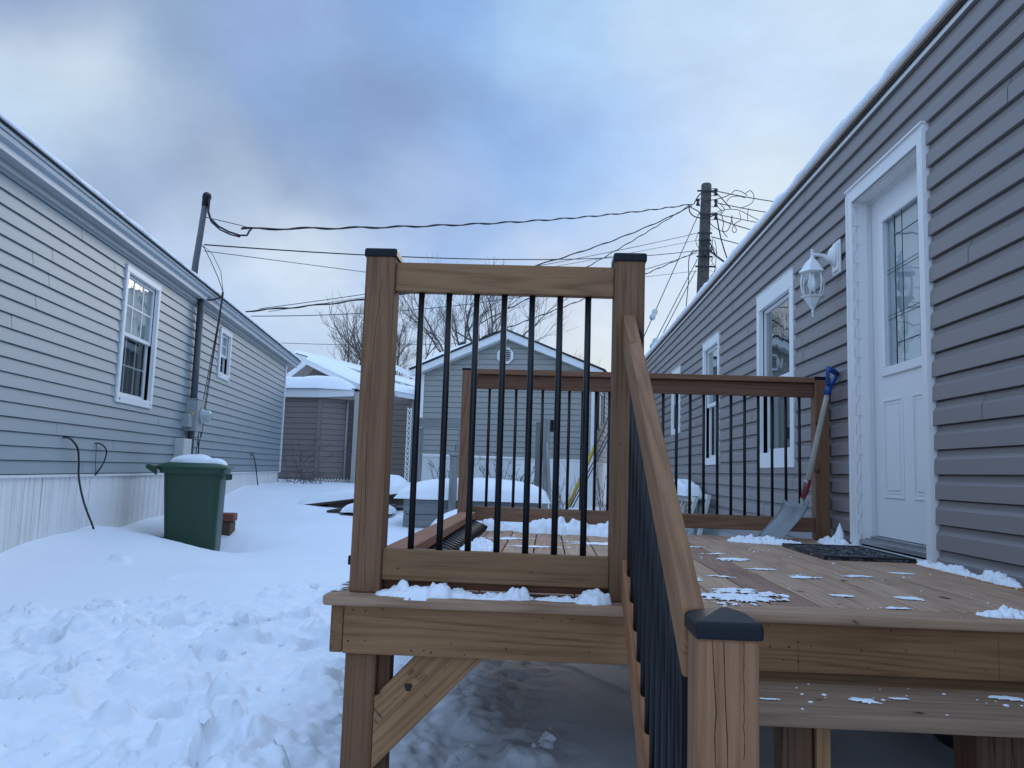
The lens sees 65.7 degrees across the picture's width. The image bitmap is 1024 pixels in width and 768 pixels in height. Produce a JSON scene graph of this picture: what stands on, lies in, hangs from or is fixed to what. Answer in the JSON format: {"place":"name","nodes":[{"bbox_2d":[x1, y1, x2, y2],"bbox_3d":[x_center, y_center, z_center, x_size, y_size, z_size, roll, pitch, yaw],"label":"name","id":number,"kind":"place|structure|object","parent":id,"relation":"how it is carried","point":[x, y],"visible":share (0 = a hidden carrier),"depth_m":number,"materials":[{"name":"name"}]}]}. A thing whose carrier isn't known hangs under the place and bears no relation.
{"place":"outdoors","nodes":[
{"label":"outdoors","id":0,"kind":"place"},
{"bbox_2d":[0,112,301,360],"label":"roof snow","id":1,"kind":"structure","parent":0,"point":[11,123],"depth_m":6.60,"materials":[{"name":"white snow"}]},
{"bbox_2d":[288,343,456,344],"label":"overhead wire","id":2,"kind":"object","parent":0,"point":[351,344],"visible":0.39,"depth_m":34.77,"materials":[{"name":"rubber"}]},
{"bbox_2d":[396,365,414,378],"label":"snow","id":3,"kind":"structure","parent":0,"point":[402,371],"depth_m":23.35,"materials":[{"name":"white snow"}]},
{"bbox_2d":[412,343,467,366],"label":"roof snow","id":4,"kind":"structure","parent":0,"point":[438,354],"depth_m":16.70,"materials":[{"name":"white snow"}]},
{"bbox_2d":[0,0,942,385],"label":"sky","id":5,"kind":"structure","parent":0,"point":[288,113],"materials":[{"name":"blue"}]},
{"bbox_2d":[0,479,1023,767],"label":"snow ground","id":6,"kind":"structure","parent":0,"point":[184,659],"depth_m":3.46,"materials":[{"name":"white snow"}]},
{"bbox_2d":[0,118,300,552],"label":"mobile home","id":7,"kind":"object","parent":6,"relation":"on","point":[99,298],"visible":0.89,"depth_m":7.02,"materials":[{"name":"plastic"}]},
{"bbox_2d":[63,436,94,528],"bbox_3d":[-3.624,0.899,6.678,0.056,0.889,0.619,2,-6,2],"label":"cable","id":8,"kind":"object","parent":7,"relation":"attached to","point":[79,481],"visible":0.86,"depth_m":6.61,"materials":[{"name":"rubber"}]},
{"bbox_2d":[95,443,106,474],"bbox_3d":[-3.676,0.672,7.081,0.037,0.290,0.178,1,-6,12],"label":"cable","id":9,"kind":"object","parent":7,"relation":"attached to","point":[104,458],"visible":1,"depth_m":7.10,"materials":[{"name":"rubber"}]},
{"bbox_2d":[56,263,162,423],"bbox_3d":[-3.956,-0.396,7.908,0.486,1.697,1.264,2,-6,-5],"label":"window","id":10,"kind":"structure","parent":7,"relation":"in","point":[134,385],"depth_m":8.19,"materials":[{"name":"white plastic"}]},
{"bbox_2d":[173,192,251,457],"bbox_3d":[-3.787,-0.417,9.737,0.437,4.020,0.882,-1,-7,27],"label":"service mast","id":11,"kind":"object","parent":7,"relation":"attached to","point":[196,416],"visible":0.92,"depth_m":9.69,"materials":[{"name":"metal"}]},
{"bbox_2d":[207,251,362,271],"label":"overhead wire","id":12,"kind":"object","parent":11,"relation":"attached to","point":[282,261],"visible":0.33,"depth_m":11.07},
{"bbox_2d":[213,326,232,381],"bbox_3d":[-4.257,-0.365,11.105,0.486,1.077,0.909,2,-6,-5],"label":"window","id":13,"kind":"structure","parent":7,"relation":"in","point":[224,333],"depth_m":11.30,"materials":[{"name":"white plastic"}]},
{"bbox_2d":[250,453,257,484],"bbox_3d":[-4.283,1.504,13.224,0.031,0.685,0.683,2,-6,-4],"label":"cable","id":14,"kind":"object","parent":7,"relation":"attached to","point":[255,467],"visible":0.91,"depth_m":13.20,"materials":[{"name":"rubber"}]},
{"bbox_2d":[146,462,233,550],"bbox_3d":[-3.259,1.260,7.976,0.770,0.935,0.644,3,-6,-13],"label":"wheelie bin","id":15,"kind":"object","parent":6,"relation":"on","point":[194,496],"visible":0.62,"depth_m":7.75,"materials":[{"name":"plastic"}]},
{"bbox_2d":[170,454,211,462],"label":"snow","id":16,"kind":"structure","parent":15,"relation":"on","point":[196,458],"depth_m":7.96,"materials":[{"name":"white snow"}]},
{"bbox_2d":[206,458,227,464],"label":"snow","id":17,"kind":"structure","parent":15,"relation":"on","point":[217,461],"depth_m":7.95,"materials":[{"name":"white snow"}]},
{"bbox_2d":[221,521,235,535],"bbox_3d":[-3.128,1.572,8.641,0.165,0.150,0.200,2,-6,-3],"label":"brick","id":18,"kind":"object","parent":6,"relation":"on","point":[228,528],"visible":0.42,"depth_m":8.55,"materials":[{"name":"brown brick"}]},
{"bbox_2d":[223,512,237,521],"bbox_3d":[-3.110,1.448,8.634,0.195,0.085,0.200,3,-6,-9],"label":"brick","id":19,"kind":"object","parent":18,"relation":"on","point":[230,517],"visible":0.56,"depth_m":8.55,"materials":[{"name":"red brick"}]},
{"bbox_2d":[278,464,340,484],"bbox_3d":[-4.074,1.829,15.723,1.382,0.466,0.665,2,-6,3],"label":"shrub","id":20,"kind":"object","parent":6,"relation":"on","point":[303,480],"visible":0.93,"depth_m":15.69,"materials":[{"name":"brown plant"}]},
{"bbox_2d":[280,411,354,481],"bbox_3d":[-4.231,1.345,16.715,2.398,1.535,1.752,4,-7,-19],"label":"shrub","id":21,"kind":"object","parent":6,"relation":"on","point":[306,459],"visible":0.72,"depth_m":16.41,"materials":[{"name":"brown plant"}]},
{"bbox_2d":[278,359,413,482],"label":"shed","id":22,"kind":"structure","parent":6,"relation":"on","point":[327,422],"depth_m":17.25,"materials":[{"name":"plastic"}]},
{"bbox_2d":[286,376,356,389],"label":"roof snow","id":23,"kind":"structure","parent":22,"relation":"on","point":[327,382],"depth_m":17.23,"materials":[{"name":"white snow"}]},
{"bbox_2d":[315,478,349,482],"bbox_3d":[-3.877,2.135,17.165,0.771,0.178,0.023,5,-7,-26],"label":"lattice strip","id":24,"kind":"object","parent":22,"relation":"attached to","point":[333,480],"visible":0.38,"depth_m":17.17,"materials":[{"name":"white plastic"}]},
{"bbox_2d":[307,356,414,393],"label":"roof snow","id":25,"kind":"structure","parent":22,"relation":"on","point":[339,369],"depth_m":18.02,"materials":[{"name":"white snow"}]},
{"bbox_2d":[287,353,414,399],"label":"house","id":26,"kind":"structure","parent":6,"relation":"on","point":[306,370],"depth_m":21.48,"materials":[{"name":"plastic"}]},
{"bbox_2d":[294,350,414,385],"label":"roof snow","id":27,"kind":"structure","parent":26,"relation":"on","point":[404,380],"depth_m":21.68,"materials":[{"name":"white snow"}]},
{"bbox_2d":[304,494,403,507],"bbox_3d":[-2.336,1.828,12.589,1.850,0.375,1.400,2,-6,3],"label":"plywood sheet","id":28,"kind":"object","parent":6,"relation":"on","point":[344,503],"visible":0.18,"depth_m":11.99,"materials":[{"name":"wood"}]},
{"bbox_2d":[297,482,409,504],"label":"snow","id":29,"kind":"structure","parent":28,"relation":"on","point":[337,495],"depth_m":11.99,"materials":[{"name":"white snow"}]},
{"bbox_2d":[327,504,397,515],"bbox_3d":[-2.143,1.815,11.432,0.924,0.180,0.806,1,-6,11],"label":"plywood sheet","id":30,"kind":"object","parent":6,"relation":"on","point":[346,513],"visible":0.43,"depth_m":11.28,"materials":[{"name":"brown wood"}]},
{"bbox_2d":[340,503,395,513],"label":"snow","id":31,"kind":"structure","parent":30,"relation":"on","point":[349,508],"depth_m":11.03,"materials":[{"name":"white snow"}]},
{"bbox_2d":[315,288,469,385],"bbox_3d":[-3.782,-0.747,25.924,5.020,4.968,4.721,2,-6,-4],"label":"bare tree","id":32,"kind":"object","parent":6,"relation":"on","point":[357,354],"visible":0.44,"depth_m":25.36,"materials":[{"name":"brown plant"}]},
{"bbox_2d":[390,475,407,507],"bbox_3d":[-2.006,1.680,12.579,0.940,0.509,0.817,2,-6,3],"label":"snow mound","id":33,"kind":"object","parent":6,"relation":"on","point":[396,479],"visible":0.22,"depth_m":12.41,"materials":[{"name":"white snow"}]},
{"bbox_2d":[404,408,411,482],"bbox_3d":[-1.846,1.153,14.061,0.080,1.470,0.044,2,-6,3],"label":"lattice trellis","id":34,"kind":"object","parent":6,"relation":"on","point":[407,446],"visible":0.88,"depth_m":14.06,"materials":[{"name":"white plastic"}]},
{"bbox_2d":[411,417,460,481],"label":"garden arch","id":35,"kind":"structure","parent":6,"relation":"on","point":[436,422],"depth_m":11.99,"materials":[{"name":"grey wood"}]},
{"bbox_2d":[426,440,477,478],"bbox_3d":[-1.086,1.584,14.600,1.016,1.093,0.439,2,-6,3],"label":"shrub","id":36,"kind":"object","parent":6,"relation":"on","point":[446,468],"visible":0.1,"depth_m":14.54,"materials":[{"name":"brown plant"}]},
{"bbox_2d":[448,454,458,511],"bbox_3d":[-0.741,1.422,9.865,0.116,1.088,0.116,2,-6,3],"label":"wooden post","id":37,"kind":"object","parent":6,"relation":"on","point":[453,472],"visible":0.7,"depth_m":9.84,"materials":[{"name":"grey wood"}]},
{"bbox_2d":[403,499,537,527],"bbox_3d":[-0.497,1.736,10.394,1.695,0.475,1.018,2,-6,3],"label":"planter box","id":38,"kind":"object","parent":6,"relation":"on","point":[426,513],"visible":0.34,"depth_m":9.92,"materials":[{"name":"grey wood"}]},
{"bbox_2d":[394,478,550,503],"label":"planter snow","id":39,"kind":"structure","parent":38,"relation":"on","point":[427,489],"depth_m":9.91,"materials":[{"name":"white snow"}]},
{"bbox_2d":[421,454,524,480],"bbox_3d":[-0.704,1.637,13.964,2.029,0.759,0.078,2,-6,3],"label":"chain link fence","id":40,"kind":"object","parent":6,"relation":"on","point":[481,457],"visible":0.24,"depth_m":13.96,"materials":[{"name":"grey metal"}]},
{"bbox_2d":[430,509,529,528],"bbox_3d":[-0.234,1.640,9.237,1.516,0.409,0.727,2,-6,3],"label":"snow mound","id":41,"kind":"object","parent":6,"relation":"on","point":[514,525],"visible":0.08,"depth_m":8.95,"materials":[{"name":"white snow"}]},
{"bbox_2d":[398,252,577,351],"bbox_3d":[-1.073,-1.427,25.813,6.449,5.694,4.338,2,-6,3],"label":"bare tree","id":42,"kind":"object","parent":6,"relation":"on","point":[467,328],"visible":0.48,"depth_m":25.83,"materials":[{"name":"brown plant"}]},
{"bbox_2d":[475,451,534,483],"bbox_3d":[-0.037,1.700,14.174,1.347,1.133,0.759,2,-6,3],"label":"shrub","id":43,"kind":"object","parent":6,"relation":"on","point":[494,465],"visible":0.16,"depth_m":14.07,"materials":[{"name":"brown plant"}]},
{"bbox_2d":[408,329,607,506],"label":"house","id":44,"kind":"structure","parent":6,"relation":"on","point":[461,358],"depth_m":16.39,"materials":[{"name":"plastic"}]},
{"bbox_2d":[599,392,603,429],"bbox_3d":[1.891,0.570,16.956,0.040,0.800,0.760,0,-6,13],"label":"window","id":45,"kind":"structure","parent":44,"relation":"in","point":[601,394],"depth_m":17.02,"materials":[{"name":"white plastic"}]},
{"bbox_2d":[534,422,540,486],"bbox_3d":[0.382,1.409,12.013,0.085,1.655,0.085,2,-6,3],"label":"wooden post","id":46,"kind":"object","parent":6,"relation":"on","point":[537,457],"visible":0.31,"depth_m":12.01,"materials":[{"name":"grey wood"}]},
{"bbox_2d":[541,418,553,508],"bbox_3d":[0.542,1.371,11.878,0.175,1.710,0.157,2,-6,3],"label":"wooden post","id":47,"kind":"object","parent":6,"relation":"on","point":[548,429],"visible":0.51,"depth_m":11.87,"materials":[{"name":"grey wood"}]},
{"bbox_2d":[550,465,578,508],"bbox_3d":[0.835,1.747,13.064,0.612,0.954,0.370,2,-6,3],"label":"shrub","id":48,"kind":"object","parent":6,"relation":"on","point":[560,503],"visible":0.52,"depth_m":13.02,"materials":[{"name":"brown plant"}]},
{"bbox_2d":[596,458,606,510],"bbox_3d":[1.763,1.684,13.234,0.860,1.158,0.239,3,-6,-8],"label":"shrub","id":49,"kind":"object","parent":6,"relation":"on","point":[600,504],"visible":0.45,"depth_m":13.15,"materials":[{"name":"brown plant"}]},
{"bbox_2d":[611,665,627,669],"bbox_3d":[0.468,1.390,3.962,0.020,0.031,0.863,7,-8,-41],"label":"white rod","id":50,"kind":"object","parent":6,"relation":"on","point":[622,667],"visible":0.19,"depth_m":3.88,"materials":[{"name":"plastic"}]},
{"bbox_2d":[323,248,1023,767],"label":"deck","id":51,"kind":"structure","parent":6,"relation":"on","point":[709,672],"depth_m":2.23,"materials":[{"name":"brown wood"}]},
{"bbox_2d":[375,579,476,600],"bbox_3d":[-0.240,0.583,2.254,0.303,0.050,0.106,2,-6,3],"label":"snow pile","id":52,"kind":"object","parent":51,"relation":"on","point":[401,588],"visible":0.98,"depth_m":2.22,"materials":[{"name":"white snow"}]},
{"bbox_2d":[387,511,487,549],"bbox_3d":[-0.284,0.705,3.670,0.182,0.098,2.620,2,-6,3],"label":"railing panel","id":53,"kind":"object","parent":51,"relation":"on","point":[453,532],"visible":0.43,"depth_m":3.53,"materials":[{"name":"brown wood"}]},
{"bbox_2d":[460,537,492,550],"bbox_3d":[-0.166,0.724,3.489,0.198,0.045,1.258,2,-6,2],"label":"snow pile","id":54,"kind":"object","parent":51,"relation":"on","point":[480,544],"visible":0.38,"depth_m":3.58,"materials":[{"name":"white snow"}]},
{"bbox_2d":[462,592,523,600],"bbox_3d":[-0.065,0.601,2.244,0.234,0.024,0.068,2,-6,3],"label":"snow pile","id":55,"kind":"object","parent":51,"relation":"on","point":[493,596],"visible":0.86,"depth_m":2.22,"materials":[{"name":"white snow"}]},
{"bbox_2d":[482,518,514,530],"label":"snow pile","id":56,"kind":"object","parent":51,"relation":"on","point":[489,523],"visible":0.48,"depth_m":4.83,"materials":[{"name":"white snow"}]},
{"bbox_2d":[503,587,533,600],"bbox_3d":[0.013,0.596,2.252,0.104,0.040,0.073,2,-6,3],"label":"snow pile","id":57,"kind":"object","parent":51,"relation":"on","point":[514,594],"visible":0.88,"depth_m":2.24,"materials":[{"name":"white snow"}]},
{"bbox_2d":[513,516,593,535],"bbox_3d":[0.270,0.852,4.789,0.529,0.103,0.274,1,-6,8],"label":"snow pile","id":58,"kind":"object","parent":51,"relation":"on","point":[571,527],"visible":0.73,"depth_m":4.71,"materials":[{"name":"white snow"}]},
{"bbox_2d":[534,595,577,601],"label":"snow pile","id":59,"kind":"object","parent":51,"relation":"on","point":[567,598],"visible":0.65,"depth_m":2.23,"materials":[{"name":"white snow"}]},
{"bbox_2d":[576,588,611,605],"bbox_3d":[0.228,0.596,2.224,0.112,0.047,0.082,2,-6,-3],"label":"snow pile","id":60,"kind":"object","parent":51,"relation":"on","point":[595,597],"visible":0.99,"depth_m":2.20,"materials":[{"name":"white snow"}]},
{"bbox_2d":[587,521,607,536],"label":"snow pile","id":61,"kind":"object","parent":51,"relation":"on","point":[600,530],"visible":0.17,"depth_m":4.63,"materials":[{"name":"white snow"}]},
{"bbox_2d":[331,534,1023,715],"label":"deck snow","id":62,"kind":"structure","parent":51,"relation":"on","point":[750,596],"depth_m":2.44,"materials":[{"name":"white snow"}]},
{"bbox_2d":[727,534,801,544],"bbox_3d":[1.441,0.888,4.531,0.418,0.049,0.229,-1,-7,23],"label":"snow pile","id":63,"kind":"object","parent":51,"relation":"on","point":[766,539],"visible":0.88,"depth_m":4.48,"materials":[{"name":"white snow"}]},
{"bbox_2d":[758,366,838,539],"bbox_3d":[1.750,0.417,4.787,0.476,1.051,0.212,2,-6,3],"label":"snow shovel","id":64,"kind":"object","parent":51,"relation":"on","point":[785,520],"visible":0.94,"depth_m":4.77,"materials":[{"name":"grey plastic"}]},
{"bbox_2d":[817,535,839,542],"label":"snow pile","id":65,"kind":"object","parent":51,"relation":"on","point":[826,538],"visible":0.41,"depth_m":4.65,"materials":[{"name":"white snow"}]},
{"bbox_2d":[820,538,850,544],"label":"snow pile","id":66,"kind":"object","parent":51,"relation":"on","point":[832,541],"visible":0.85,"depth_m":4.50,"materials":[{"name":"white snow"}]},
{"bbox_2d":[834,523,844,539],"bbox_3d":[1.912,0.874,4.627,0.058,0.125,0.058,7,-8,-39],"label":"snow lump","id":67,"kind":"object","parent":51,"relation":"on","point":[839,534],"visible":0.8,"depth_m":4.61,"materials":[{"name":"white snow"}]},
{"bbox_2d":[782,543,916,562],"bbox_3d":[1.659,0.841,3.962,0.415,0.018,0.660,2,-6,3],"label":"door mat","id":68,"kind":"object","parent":51,"relation":"on","point":[842,552],"depth_m":3.85,"materials":[{"name":"rubber"}]},
{"bbox_2d":[917,560,976,577],"bbox_3d":[1.849,0.777,3.357,0.086,0.038,0.510,2,-6,2],"label":"snow pile","id":69,"kind":"object","parent":51,"relation":"on","point":[958,570],"visible":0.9,"depth_m":3.32,"materials":[{"name":"white snow"}]},
{"bbox_2d":[974,570,1022,587],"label":"snow pile","id":70,"kind":"object","parent":51,"relation":"on","point":[998,577],"visible":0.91,"depth_m":2.96,"materials":[{"name":"white snow"}]},
{"bbox_2d":[975,605,1023,618],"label":"snow pile","id":71,"kind":"object","parent":51,"relation":"on","point":[1003,611],"visible":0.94,"depth_m":2.20,"materials":[{"name":"white snow"}]},
{"bbox_2d":[678,495,698,530],"bbox_3d":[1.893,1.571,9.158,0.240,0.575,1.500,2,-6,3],"label":"chair","id":72,"kind":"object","parent":6,"relation":"on","point":[694,500],"depth_m":8.53,"materials":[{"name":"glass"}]},
{"bbox_2d":[680,493,711,534],"bbox_3d":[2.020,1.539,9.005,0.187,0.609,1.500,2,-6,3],"label":"chair","id":73,"kind":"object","parent":6,"relation":"on","point":[707,503],"depth_m":8.29,"materials":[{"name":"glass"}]},
{"bbox_2d":[674,479,701,495],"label":"snow","id":74,"kind":"structure","parent":73,"relation":"on","point":[682,488],"depth_m":8.85,"materials":[{"name":"white snow"}]},
{"bbox_2d":[686,182,757,305],"bbox_3d":[5.358,-0.679,20.115,1.934,9.106,0.439,2,-6,3],"label":"utility pole","id":75,"kind":"object","parent":6,"relation":"on","point":[704,247],"visible":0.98,"depth_m":20.38,"materials":[{"name":"brown wood"}]},
{"bbox_2d":[204,244,697,259],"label":"overhead wire","id":76,"kind":"object","parent":75,"relation":"attached to","point":[416,257],"visible":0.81,"depth_m":12.65,"materials":[{"name":"rubber"}]},
{"bbox_2d":[241,204,693,230],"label":"overhead wire","id":77,"kind":"object","parent":75,"relation":"attached to","point":[296,228],"visible":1,"depth_m":12.89,"materials":[{"name":"rubber"}]},
{"bbox_2d":[245,205,691,311],"bbox_3d":[-0.088,-2.964,17.428,10.931,4.244,0.102,6,-7,-30],"label":"overhead wire","id":78,"kind":"object","parent":75,"relation":"attached to","point":[404,294],"visible":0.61,"depth_m":15.78,"materials":[{"name":"rubber"}]},
{"bbox_2d":[251,252,697,316],"bbox_3d":[0.005,-2.303,17.370,10.954,3.076,0.040,6,-7,-30],"label":"overhead wire","id":79,"kind":"object","parent":75,"relation":"attached to","point":[427,308],"visible":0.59,"depth_m":16.04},
{"bbox_2d":[259,233,696,308],"bbox_3d":[0.082,-2.627,17.422,10.854,3.454,0.038,6,-7,-31],"label":"overhead wire","id":80,"kind":"object","parent":75,"relation":"attached to","point":[538,265],"visible":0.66,"depth_m":17.90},
{"bbox_2d":[268,240,696,311],"bbox_3d":[0.124,-2.514,17.524,10.660,3.271,0.073,5,-7,-30],"label":"overhead wire","id":81,"kind":"object","parent":75,"relation":"attached to","point":[559,265],"visible":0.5,"depth_m":18.45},
{"bbox_2d":[481,205,689,322],"bbox_3d":[1.958,-2.976,18.878,5.874,3.809,0.028,5,-7,-28],"label":"overhead wire","id":82,"kind":"object","parent":75,"relation":"attached to","point":[591,264],"visible":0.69,"depth_m":19.11,"materials":[{"name":"rubber"}]},
{"bbox_2d":[481,251,696,337],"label":"overhead wire","id":83,"kind":"object","parent":75,"relation":"attached to","point":[578,301],"visible":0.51,"depth_m":18.65,"materials":[{"name":"rubber"}]},
{"bbox_2d":[568,212,699,507],"bbox_3d":[2.893,-1.132,17.089,0.136,7.398,6.864,-2,-7,32],"label":"guy wire","id":84,"kind":"object","parent":75,"relation":"attached to","point":[653,314],"visible":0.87,"depth_m":15.13,"materials":[{"name":"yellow metal"}]},
{"bbox_2d":[570,259,697,507],"bbox_3d":[2.873,-0.517,17.029,0.136,6.135,6.803,-2,-7,31],"label":"guy wire","id":85,"kind":"object","parent":75,"relation":"attached to","point":[654,340],"visible":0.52,"depth_m":17.49,"materials":[{"name":"grey metal"}]},
{"bbox_2d":[572,270,695,507],"bbox_3d":[2.868,-0.363,17.012,0.021,5.845,6.764,-2,-7,31],"label":"guy wire","id":86,"kind":"object","parent":75,"relation":"attached to","point":[663,332],"visible":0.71,"depth_m":18.20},
{"bbox_2d":[717,219,726,257],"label":"overhead wire","id":87,"kind":"object","parent":75,"relation":"attached to","point":[721,239],"visible":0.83,"depth_m":20.63,"materials":[{"name":"rubber"}]},
{"bbox_2d":[717,202,763,211],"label":"overhead wire","id":88,"kind":"object","parent":75,"relation":"attached to","point":[740,207],"visible":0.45,"depth_m":21.40,"materials":[{"name":"rubber"}]},
{"bbox_2d":[717,191,772,201],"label":"overhead wire","id":89,"kind":"object","parent":75,"relation":"attached to","point":[744,196],"visible":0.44,"depth_m":21.33,"materials":[{"name":"rubber"}]},
{"bbox_2d":[645,0,1023,586],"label":"mobile home","id":90,"kind":"object","parent":6,"relation":"on","point":[907,189],"visible":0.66,"depth_m":4.18,"materials":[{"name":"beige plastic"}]},
{"bbox_2d":[671,365,707,453],"bbox_3d":[2.532,0.318,11.023,0.532,1.267,1.036,2,-6,3],"label":"window","id":91,"kind":"structure","parent":90,"relation":"in","point":[677,370],"depth_m":10.91,"materials":[{"name":"white plastic"}]},
{"bbox_2d":[702,319,763,473],"bbox_3d":[2.422,0.261,8.647,0.532,1.742,1.176,2,-6,3],"label":"window","id":92,"kind":"structure","parent":90,"relation":"in","point":[710,366],"depth_m":8.82,"materials":[{"name":"white plastic"}]},
{"bbox_2d":[645,0,954,357],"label":"roof snow","id":93,"kind":"structure","parent":90,"relation":"on","point":[918,36],"depth_m":4.89,"materials":[{"name":"white snow"}]},
{"bbox_2d":[756,267,843,493],"bbox_3d":[2.314,0.000,6.221,0.532,1.722,1.275,2,-6,3],"label":"window","id":94,"kind":"structure","parent":90,"relation":"in","point":[776,301],"depth_m":6.59,"materials":[{"name":"white plastic"}]},
{"bbox_2d":[799,239,841,316],"bbox_3d":[1.899,-0.651,4.912,0.241,0.480,0.145,2,-6,3],"label":"wall lantern","id":95,"kind":"object","parent":90,"relation":"attached to","point":[812,268],"depth_m":4.89,"materials":[{"name":"white plastic"}]},
{"bbox_2d":[871,167,925,544],"bbox_3d":[2.086,-0.152,4.166,0.054,1.934,0.822,2,-6,3],"label":"door","id":96,"kind":"structure","parent":90,"relation":"in","point":[900,481],"depth_m":4.28,"materials":[{"name":"white paint"}]},
{"bbox_2d":[932,734,953,749],"bbox_3d":[1.672,1.175,2.845,0.259,0.292,1.159,2,-6,-4],"label":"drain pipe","id":97,"kind":"object","parent":6,"relation":"on","point":[946,740],"visible":0.07,"depth_m":2.85,"materials":[{"name":"black plastic"}]}
]}

